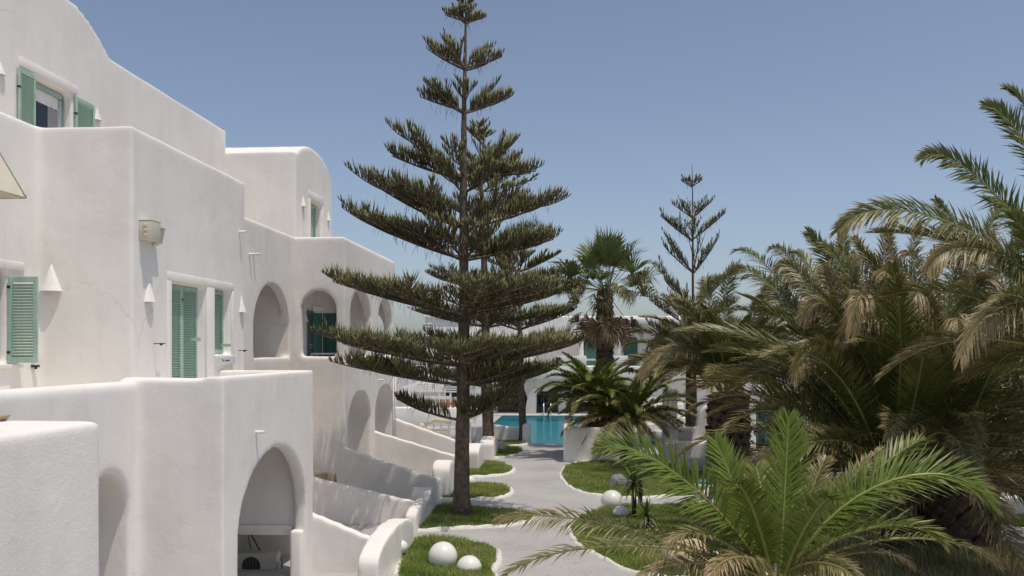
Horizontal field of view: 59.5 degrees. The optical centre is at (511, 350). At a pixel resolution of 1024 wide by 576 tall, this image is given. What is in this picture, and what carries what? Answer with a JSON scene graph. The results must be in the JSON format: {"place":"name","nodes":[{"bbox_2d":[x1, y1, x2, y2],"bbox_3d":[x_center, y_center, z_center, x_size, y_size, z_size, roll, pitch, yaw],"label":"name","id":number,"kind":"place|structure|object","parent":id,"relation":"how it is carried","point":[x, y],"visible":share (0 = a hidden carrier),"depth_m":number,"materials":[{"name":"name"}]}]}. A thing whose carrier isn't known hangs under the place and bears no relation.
{"place":"outdoors","nodes":[
{"label":"outdoors","id":0,"kind":"place"},
{"bbox_2d":[395,532,498,575],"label":"lawn","id":1,"kind":"structure","parent":0,"point":[486,554],"depth_m":19.95,"materials":[{"name":"green plant"}]},
{"bbox_2d":[428,541,456,566],"bbox_3d":[-1.489,4.427,19.306,0.620,0.621,0.620,0,0,4],"label":"garden globe","id":2,"kind":"object","parent":1,"relation":"on","point":[442,553],"visible":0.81,"depth_m":19.08,"materials":[{"name":"white plastic"}]},
{"bbox_2d":[456,555,481,570],"bbox_3d":[-0.906,4.596,18.924,0.541,0.541,0.541,0,0,4],"label":"garden globe","id":3,"kind":"object","parent":1,"relation":"on","point":[468,562],"visible":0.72,"depth_m":18.76,"materials":[{"name":"white plastic"}]},
{"bbox_2d":[445,399,450,407],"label":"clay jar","id":4,"kind":"object","parent":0,"point":[447,403],"visible":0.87,"depth_m":55.72,"materials":[{"name":"orange ceramic"}]},
{"bbox_2d":[419,501,530,528],"bbox_3d":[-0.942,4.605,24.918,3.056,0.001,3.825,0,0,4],"label":"lawn","id":5,"kind":"structure","parent":0,"point":[470,519],"depth_m":24.30,"materials":[{"name":"green plant"}]},
{"bbox_2d":[310,0,585,516],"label":"norfolk pine","id":6,"kind":"object","parent":5,"relation":"on","point":[486,358],"visible":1,"depth_m":24.36,"materials":[{"name":"green plant"}]},
{"bbox_2d":[441,480,510,497],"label":"grass","id":7,"kind":"structure","parent":0,"point":[477,489],"depth_m":29.33,"materials":[{"name":"green plant"}]},
{"bbox_2d":[69,0,1023,345],"label":"sky","id":8,"kind":"structure","parent":0,"point":[791,113],"materials":[{"name":"blue"}]},
{"bbox_2d":[471,416,661,443],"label":"pool basin","id":9,"kind":"object","parent":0,"point":[555,434],"visible":0.23,"depth_m":59.24,"materials":[{"name":"tile"}]},
{"bbox_2d":[543,403,550,420],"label":"pool ladder","id":10,"kind":"object","parent":9,"relation":"on","point":[543,413],"visible":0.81,"depth_m":63.64,"materials":[{"name":"metal"}]},
{"bbox_2d":[496,417,661,443],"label":"pool water","id":11,"kind":"structure","parent":0,"point":[539,428],"depth_m":56.44,"materials":[{"name":"teal liquid"}]},
{"bbox_2d":[237,412,1023,575],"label":"path","id":12,"kind":"structure","parent":0,"point":[531,476],"depth_m":23.84,"materials":[{"name":"concrete"}]},
{"bbox_2d":[0,421,98,575],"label":"foreground wall","id":13,"kind":"structure","parent":12,"relation":"on","point":[49,498],"depth_m":7.25,"materials":[{"name":"paint"}]},
{"bbox_2d":[0,415,10,420],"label":"wooden tray","id":14,"kind":"object","parent":13,"relation":"on","point":[4,417],"visible":1,"depth_m":7.85,"materials":[{"name":"beige wood"}]},
{"bbox_2d":[0,0,395,575],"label":"hotel building","id":15,"kind":"structure","parent":12,"relation":"on","point":[207,466],"depth_m":16.29,"materials":[{"name":"paint"}]},
{"bbox_2d":[0,62,5,76],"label":"wall lamp","id":16,"kind":"object","parent":15,"relation":"attached to","point":[2,71],"visible":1,"depth_m":17.46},
{"bbox_2d":[0,153,26,198],"bbox_3d":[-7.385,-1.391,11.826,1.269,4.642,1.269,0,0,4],"label":"terrace parasol","id":17,"kind":"object","parent":15,"relation":"on","point":[10,188],"visible":1,"depth_m":12.21,"materials":[{"name":"beige fabric"}]},
{"bbox_2d":[36,89,60,127],"bbox_3d":[-10.068,-4.025,19.269,0.050,3.050,1.213,0,0,4],"label":"window","id":18,"kind":"structure","parent":15,"relation":"in","point":[48,108],"depth_m":19.39,"materials":[{"name":"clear glass"}]},
{"bbox_2d":[39,264,61,290],"bbox_3d":[-7.775,-1.236,15.038,0.389,0.464,0.162,0,0,4],"label":"wall lamp","id":19,"kind":"object","parent":15,"relation":"attached to","point":[50,282],"visible":1,"depth_m":15.03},
{"bbox_2d":[95,108,101,121],"bbox_3d":[-9.684,-5.569,21.013,0.106,0.330,0.255,0,0,4],"label":"wall lamp","id":20,"kind":"object","parent":15,"relation":"attached to","point":[97,115],"visible":1,"depth_m":20.97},
{"bbox_2d":[139,219,160,241],"bbox_3d":[-6.219,-2.061,15.373,0.228,0.341,0.388,0,0,4],"label":"electric box","id":21,"kind":"object","parent":15,"relation":"attached to","point":[149,230],"visible":1,"depth_m":15.22,"materials":[{"name":"beige plastic"}]},
{"bbox_2d":[144,277,155,302],"bbox_3d":[-6.262,-1.073,15.565,0.130,0.456,0.312,0,0,4],"label":"wall lamp","id":22,"kind":"object","parent":15,"relation":"attached to","point":[149,296],"visible":1,"depth_m":15.50,"materials":[{"name":"paint"}]},
{"bbox_2d":[152,227,165,246],"bbox_3d":[-6.189,-1.994,15.699,0.194,0.323,0.181,0,0,4],"label":"flood light","id":23,"kind":"object","parent":15,"relation":"attached to","point":[162,231],"visible":0.56,"depth_m":15.68,"materials":[{"name":"beige plastic"}]},
{"bbox_2d":[215,357,234,364],"bbox_3d":[-6.049,0.209,18.869,0.084,0.162,0.995,0,0,4],"label":"name plaque","id":24,"kind":"object","parent":15,"relation":"attached to","point":[223,360],"visible":1,"depth_m":18.76,"materials":[{"name":"white plastic"}]},
{"bbox_2d":[239,294,245,312],"bbox_3d":[-5.961,-1.059,19.901,0.111,0.412,0.268,0,0,4],"label":"wall lamp","id":25,"kind":"object","parent":15,"relation":"attached to","point":[242,308],"visible":1,"depth_m":19.85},
{"bbox_2d":[237,535,282,569],"bbox_3d":[-5.467,4.325,19.198,1.101,1.010,0.620,0,0,25],"label":"ac unit","id":26,"kind":"object","parent":15,"relation":"in","point":[258,559],"visible":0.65,"depth_m":19.06,"materials":[{"name":"metal"}]},
{"bbox_2d":[314,313,321,355],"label":"shutter","id":27,"kind":"structure","parent":15,"relation":"in","point":[317,316],"depth_m":28.80,"materials":[{"name":"teal wood"}]},
{"bbox_2d":[310,353,335,355],"bbox_3d":[-5.779,0.500,27.868,0.840,0.860,0.600,0,0,4],"label":"loggia table","id":28,"kind":"object","parent":15,"relation":"on","point":[312,354],"visible":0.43,"depth_m":27.57,"materials":[{"name":"grey"}]},
{"bbox_2d":[314,472,336,481],"bbox_3d":[-4.954,4.018,25.779,0.956,1.263,1.879,0,0,4],"label":"sun lounger","id":29,"kind":"object","parent":12,"relation":"on","point":[329,477],"visible":0.19,"depth_m":24.86,"materials":[{"name":"beige wood"}]},
{"bbox_2d":[313,513,369,573],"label":"garden wall","id":30,"kind":"structure","parent":12,"relation":"on","point":[338,547],"depth_m":18.73,"materials":[{"name":"paint"}]},
{"bbox_2d":[313,477,414,523],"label":"garden wall","id":31,"kind":"structure","parent":12,"relation":"on","point":[341,503],"depth_m":24.07,"materials":[{"name":"paint"}]},
{"bbox_2d":[358,518,413,575],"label":"kerb wall","id":32,"kind":"structure","parent":12,"relation":"on","point":[381,554],"depth_m":18.52,"materials":[{"name":"paint"}]},
{"bbox_2d":[342,447,436,504],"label":"garden wall","id":33,"kind":"structure","parent":12,"relation":"on","point":[364,471],"depth_m":26.70,"materials":[{"name":"paint"}]},
{"bbox_2d":[401,540,407,554],"bbox_3d":[-2.468,4.435,19.969,0.300,0.430,0.300,0,0,4],"label":"garden lamp","id":34,"kind":"object","parent":12,"relation":"on","point":[404,546],"visible":0.52,"depth_m":19.87,"materials":[{"name":"white plastic"}]},
{"bbox_2d":[374,431,454,475],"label":"garden wall","id":35,"kind":"structure","parent":12,"relation":"on","point":[407,454],"depth_m":30.64,"materials":[{"name":"paint"}]},
{"bbox_2d":[405,498,430,532],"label":"kerb wall","id":36,"kind":"structure","parent":12,"relation":"on","point":[418,511],"depth_m":23.47,"materials":[{"name":"paint"}]},
{"bbox_2d":[411,487,434,509],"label":"kerb wall","id":37,"kind":"structure","parent":12,"relation":"on","point":[422,492],"depth_m":25.39,"materials":[{"name":"paint"}]},
{"bbox_2d":[396,418,454,453],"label":"garden wall","id":38,"kind":"structure","parent":12,"relation":"on","point":[406,431],"depth_m":34.20,"materials":[{"name":"paint"}]},
{"bbox_2d":[396,365,456,425],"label":"pool bar","id":39,"kind":"object","parent":12,"relation":"on","point":[403,413],"visible":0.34,"depth_m":57.08,"materials":[{"name":"white paint"}]},
{"bbox_2d":[446,388,456,396],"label":"window","id":40,"kind":"structure","parent":39,"relation":"in","point":[454,394],"depth_m":59.23,"materials":[{"name":"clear glass"}]},
{"bbox_2d":[416,418,449,436],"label":"daybed","id":41,"kind":"object","parent":12,"relation":"on","point":[422,425],"visible":0.25,"depth_m":47.70,"materials":[{"name":"fabric"}]},
{"bbox_2d":[436,478,441,503],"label":"kerb wall","id":42,"kind":"structure","parent":12,"relation":"on","point":[439,487],"depth_m":27.68,"materials":[{"name":"paint"}]},
{"bbox_2d":[432,460,453,495],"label":"kerb wall","id":43,"kind":"structure","parent":12,"relation":"on","point":[443,470],"depth_m":28.33,"materials":[{"name":"paint"}]},
{"bbox_2d":[418,422,470,442],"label":"white railing","id":44,"kind":"object","parent":12,"relation":"on","point":[441,429],"visible":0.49,"depth_m":44.83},
{"bbox_2d":[393,535,502,575],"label":"kerb","id":45,"kind":"structure","parent":12,"relation":"on","point":[497,563],"depth_m":19.27,"materials":[{"name":"white concrete"}]},
{"bbox_2d":[423,315,480,419],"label":"building","id":46,"kind":"structure","parent":12,"relation":"on","point":[440,323],"depth_m":60.48,"materials":[{"name":"white paint"}]},
{"bbox_2d":[469,443,483,468],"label":"kerb wall","id":47,"kind":"structure","parent":12,"relation":"on","point":[476,455],"depth_m":34.83,"materials":[{"name":"paint"}]},
{"bbox_2d":[418,503,536,531],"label":"kerb","id":48,"kind":"structure","parent":12,"relation":"on","point":[433,529],"depth_m":23.40,"materials":[{"name":"white concrete"}]},
{"bbox_2d":[441,481,513,500],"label":"kerb","id":49,"kind":"structure","parent":12,"relation":"on","point":[509,493],"depth_m":27.99,"materials":[{"name":"white concrete"}]},
{"bbox_2d":[395,116,571,435],"bbox_3d":[-0.986,-2.855,39.655,7.278,15.039,6.485,0,0,38],"label":"norfolk pine","id":50,"kind":"object","parent":12,"relation":"on","point":[479,135],"visible":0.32,"depth_m":39.37,"materials":[{"name":"green plant"}]},
{"bbox_2d":[480,436,497,459],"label":"kerb wall","id":51,"kind":"structure","parent":12,"relation":"on","point":[490,444],"depth_m":38.23,"materials":[{"name":"paint"}]},
{"bbox_2d":[471,460,515,477],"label":"kerb","id":52,"kind":"structure","parent":12,"relation":"on","point":[494,475],"depth_m":33.05,"materials":[{"name":"white concrete"}]},
{"bbox_2d":[469,423,530,443],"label":"pool wall","id":53,"kind":"structure","parent":12,"relation":"on","point":[501,432],"depth_m":45.85,"materials":[{"name":"paint"}]},
{"bbox_2d":[476,440,527,445],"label":"kerb","id":54,"kind":"structure","parent":12,"relation":"on","point":[525,443],"depth_m":43.95,"materials":[{"name":"white concrete"}]},
{"bbox_2d":[495,445,524,458],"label":"kerb","id":55,"kind":"structure","parent":12,"relation":"on","point":[519,453],"depth_m":39.37,"materials":[{"name":"white concrete"}]},
{"bbox_2d":[494,414,586,415],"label":"pool edge","id":56,"kind":"object","parent":12,"relation":"on","point":[539,414],"visible":0.08,"depth_m":63.92,"materials":[{"name":"white concrete"}]},
{"bbox_2d":[535,351,647,426],"bbox_3d":[3.553,2.382,39.362,5.232,4.736,4.629,0,0,33],"label":"feather palm","id":57,"kind":"object","parent":12,"relation":"on","point":[584,373],"visible":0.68,"depth_m":38.82,"materials":[{"name":"green plant"}]},
{"bbox_2d":[563,415,619,461],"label":"planter wall","id":58,"kind":"structure","parent":12,"relation":"on","point":[575,449],"depth_m":37.44,"materials":[{"name":"paint"}]},
{"bbox_2d":[481,316,723,412],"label":"pool building","id":59,"kind":"structure","parent":12,"relation":"on","point":[533,399],"depth_m":68.22,"materials":[{"name":"white paint"}]},
{"bbox_2d":[498,383,526,411],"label":"window","id":60,"kind":"structure","parent":59,"relation":"in","point":[510,408],"depth_m":68.36,"materials":[{"name":"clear glass"}]},
{"bbox_2d":[537,391,557,411],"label":"window","id":61,"kind":"structure","parent":59,"relation":"in","point":[539,397],"depth_m":68.20,"materials":[{"name":"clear glass"}]},
{"bbox_2d":[584,337,596,364],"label":"balcony door","id":62,"kind":"structure","parent":59,"relation":"in","point":[590,354],"depth_m":69.44,"materials":[{"name":"teal wood"}]},
{"bbox_2d":[624,337,637,365],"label":"balcony door","id":63,"kind":"structure","parent":59,"relation":"in","point":[633,349],"depth_m":69.22,"materials":[{"name":"teal wood"}]},
{"bbox_2d":[549,224,670,426],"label":"fan palm","id":64,"kind":"object","parent":12,"relation":"on","point":[602,333],"visible":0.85,"depth_m":43.20,"materials":[{"name":"green plant"}]},
{"bbox_2d":[535,368,699,458],"bbox_3d":[4.957,2.710,38.644,5.957,4.080,5.890,0,0,36],"label":"feather palm","id":65,"kind":"object","parent":12,"relation":"on","point":[636,414],"visible":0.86,"depth_m":37.94,"materials":[{"name":"green plant"}]},
{"bbox_2d":[559,460,708,498],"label":"kerb","id":66,"kind":"structure","parent":12,"relation":"on","point":[567,485],"depth_m":29.14,"materials":[{"name":"white concrete"}]},
{"bbox_2d":[633,397,684,438],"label":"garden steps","id":67,"kind":"structure","parent":12,"relation":"on","point":[654,427],"depth_m":47.58,"materials":[{"name":"white concrete"}]},
{"bbox_2d":[636,303,702,426],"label":"feather palm","id":68,"kind":"object","parent":12,"relation":"on","point":[690,421],"visible":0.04,"depth_m":42.84,"materials":[{"name":"green plant"}]},
{"bbox_2d":[662,388,677,443],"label":"pier","id":69,"kind":"structure","parent":12,"relation":"on","point":[672,404],"depth_m":45.54,"materials":[{"name":"white paint"}]},
{"bbox_2d":[567,502,777,575],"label":"kerb","id":70,"kind":"structure","parent":12,"relation":"on","point":[601,557],"depth_m":19.94,"materials":[{"name":"white concrete"}]},
{"bbox_2d":[663,405,707,462],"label":"seat wall","id":71,"kind":"structure","parent":12,"relation":"on","point":[697,431],"depth_m":36.96,"materials":[{"name":"paint"}]},
{"bbox_2d":[645,173,742,422],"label":"norfolk pine","id":72,"kind":"object","parent":12,"relation":"on","point":[671,283],"visible":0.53,"depth_m":43.95,"materials":[{"name":"green plant"}]},
{"bbox_2d":[694,483,712,498],"bbox_3d":[6.267,4.430,28.304,1.000,0.440,0.400,0,0,4],"label":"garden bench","id":73,"kind":"object","parent":12,"relation":"on","point":[700,484],"visible":0.23,"depth_m":28.15,"materials":[{"name":"white"}]},
{"bbox_2d":[722,372,834,451],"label":"garden house","id":74,"kind":"structure","parent":12,"relation":"on","point":[757,436],"depth_m":41.34,"materials":[{"name":"paint"}]},
{"bbox_2d":[813,375,856,465],"bbox_3d":[13.673,2.625,34.100,4.837,4.102,4.839,0,0,4],"label":"shrub","id":75,"kind":"object","parent":12,"relation":"on","point":[837,442],"visible":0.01,"depth_m":33.50,"materials":[{"name":"green plant"}]},
{"bbox_2d":[828,82,1023,385],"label":"canary palm","id":76,"kind":"object","parent":12,"relation":"on","point":[982,250],"visible":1,"depth_m":15.07,"materials":[{"name":"green plant"}]},
{"bbox_2d":[1000,496,1023,514],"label":"planter wall","id":77,"kind":"structure","parent":12,"relation":"on","point":[1020,509],"depth_m":25.02,"materials":[{"name":"paint"}]},
{"bbox_2d":[561,459,711,496],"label":"lawn","id":78,"kind":"structure","parent":0,"point":[651,493],"depth_m":31.43,"materials":[{"name":"green plant"}]},
{"bbox_2d":[607,474,626,486],"bbox_3d":[3.598,4.635,30.506,0.769,0.877,0.574,0,0,4],"label":"globe","id":79,"kind":"object","parent":78,"relation":"on","point":[613,481],"visible":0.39,"depth_m":30.31,"materials":[{"name":"grey stone"}]},
{"bbox_2d":[680,458,707,470],"bbox_3d":[7.261,4.435,34.813,1.462,0.430,1.462,0,0,4],"label":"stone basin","id":80,"kind":"object","parent":78,"relation":"on","point":[702,462],"visible":0.48,"depth_m":34.25,"materials":[{"name":"grey stone"}]},
{"bbox_2d":[609,262,826,470],"bbox_3d":[7.875,0.686,33.499,8.674,8.128,8.032,0,0,4],"label":"canary palm","id":81,"kind":"object","parent":78,"relation":"on","point":[681,360],"visible":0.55,"depth_m":32.87,"materials":[{"name":"green plant"}]},
{"bbox_2d":[570,501,759,575],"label":"lawn","id":82,"kind":"structure","parent":0,"point":[582,535],"depth_m":22.21,"materials":[{"name":"green plant"}]},
{"bbox_2d":[601,490,622,508],"bbox_3d":[2.931,4.416,26.308,0.650,0.650,0.650,0,0,4],"label":"garden globe","id":83,"kind":"object","parent":82,"relation":"on","point":[609,498],"visible":0.66,"depth_m":26.07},
{"bbox_2d":[612,505,628,515],"bbox_3d":[3.046,4.569,25.082,0.466,0.466,0.466,0,0,4],"label":"garden globe","id":84,"kind":"object","parent":82,"relation":"on","point":[619,510],"visible":0.56,"depth_m":24.93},
{"bbox_2d":[615,462,654,517],"bbox_3d":[3.345,3.816,24.680,1.146,1.633,1.091,0,0,4],"label":"yucca","id":85,"kind":"object","parent":82,"relation":"on","point":[633,477],"visible":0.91,"depth_m":24.59,"materials":[{"name":"green plant"}]},
{"bbox_2d":[627,468,653,502],"bbox_3d":[3.796,4.031,26.871,0.973,1.205,0.930,0,0,4],"label":"yucca","id":86,"kind":"object","parent":82,"relation":"on","point":[640,492],"visible":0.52,"depth_m":26.85,"materials":[{"name":"green plant"}]},
{"bbox_2d":[632,495,662,528],"bbox_3d":[3.470,4.246,23.114,0.935,1.106,0.789,0,0,4],"label":"agave","id":87,"kind":"object","parent":82,"relation":"on","point":[646,516],"visible":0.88,"depth_m":23.03,"materials":[{"name":"green plant"}]},
{"bbox_2d":[661,538,711,569],"bbox_3d":[3.826,4.661,19.306,1.195,1.236,1.009,0,0,4],"label":"boulder","id":88,"kind":"object","parent":82,"relation":"on","point":[663,556],"visible":0.18,"depth_m":19.08,"materials":[{"name":"beige stone"}]},
{"bbox_2d":[492,406,1006,575],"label":"date palm","id":89,"kind":"object","parent":82,"relation":"on","point":[788,547],"visible":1,"depth_m":12.03,"materials":[{"name":"green plant"}]},
{"bbox_2d":[797,472,1023,575],"bbox_3d":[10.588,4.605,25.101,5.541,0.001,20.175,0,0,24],"label":"lawn","id":90,"kind":"structure","parent":0,"point":[934,565],"depth_m":19.21,"materials":[{"name":"plant"}]},
{"bbox_2d":[663,216,1023,566],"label":"canary palm","id":91,"kind":"object","parent":90,"relation":"on","point":[863,404],"visible":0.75,"depth_m":20.03,"materials":[{"name":"green plant"}]},
{"bbox_2d":[675,195,1023,575],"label":"canary palm","id":92,"kind":"object","parent":90,"relation":"on","point":[955,515],"visible":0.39,"depth_m":20.44,"materials":[{"name":"green plant"}]},
{"bbox_2d":[826,443,1023,493],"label":"lawn","id":93,"kind":"structure","parent":0,"point":[986,470],"depth_m":32.55,"materials":[{"name":"plant"}]},
{"bbox_2d":[749,368,844,467],"bbox_3d":[11.843,2.630,35.740,5.256,4.210,3.904,0,0,4],"label":"shrub","id":94,"kind":"object","parent":93,"relation":"on","point":[754,431],"visible":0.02,"depth_m":35.63,"materials":[{"name":"green plant"}]},
{"bbox_2d":[800,438,1023,494],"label":"grass","id":95,"kind":"structure","parent":93,"relation":"on","point":[986,472],"depth_m":32.00,"materials":[{"name":"green plant"}]},
{"bbox_2d":[966,380,1022,475],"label":"shrub","id":96,"kind":"object","parent":93,"relation":"on","point":[1010,450],"visible":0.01,"depth_m":31.21,"materials":[{"name":"green plant"}]},
{"bbox_2d":[985,372,1023,485],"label":"shrub","id":97,"kind":"object","parent":93,"relation":"on","point":[1014,453],"visible":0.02,"depth_m":30.67,"materials":[{"name":"green plant"}]},
{"label":"lawn","id":98,"kind":"structure","parent":0,"visible":0},
{"bbox_2d":[706,445,793,508],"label":"tall grass","id":99,"kind":"structure","parent":98,"relation":"on","point":[735,475],"depth_m":29.13,"materials":[{"name":"green plant"}]},
{"label":"lawn","id":100,"kind":"structure","parent":0,"visible":0},
{"bbox_2d":[470,459,513,475],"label":"grass","id":101,"kind":"structure","parent":100,"relation":"on","point":[493,466],"depth_m":34.62,"materials":[{"name":"green plant"}]},
{"label":"lawn","id":102,"kind":"structure","parent":0,"visible":0},
{"bbox_2d":[498,441,505,448],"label":"boulder","id":103,"kind":"object","parent":102,"relation":"on","point":[501,444],"visible":0.27,"depth_m":41.70,"materials":[{"name":"grey stone"}]},
{"bbox_2d":[495,445,522,455],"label":"grass","id":104,"kind":"structure","parent":102,"relation":"on","point":[504,451],"depth_m":40.66,"materials":[{"name":"green plant"}]},
{"label":"lawn","id":105,"kind":"structure","parent":0,"visible":0},
{"bbox_2d":[477,438,525,444],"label":"grass","id":106,"kind":"structure","parent":105,"relation":"on","point":[508,441],"depth_m":44.76,"materials":[{"name":"green plant"}]},
{"bbox_2d":[479,248,576,439],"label":"norfolk pine","id":107,"kind":"object","parent":105,"relation":"on","point":[532,263],"visible":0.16,"depth_m":45.68,"materials":[{"name":"green plant"}]},
{"label":"lawn","id":108,"kind":"structure","parent":0,"visible":0},
{"bbox_2d":[999,513,1023,526],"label":"grass","id":109,"kind":"structure","parent":108,"relation":"on","point":[1021,522],"depth_m":24.15,"materials":[{"name":"green plant"}]}
]}

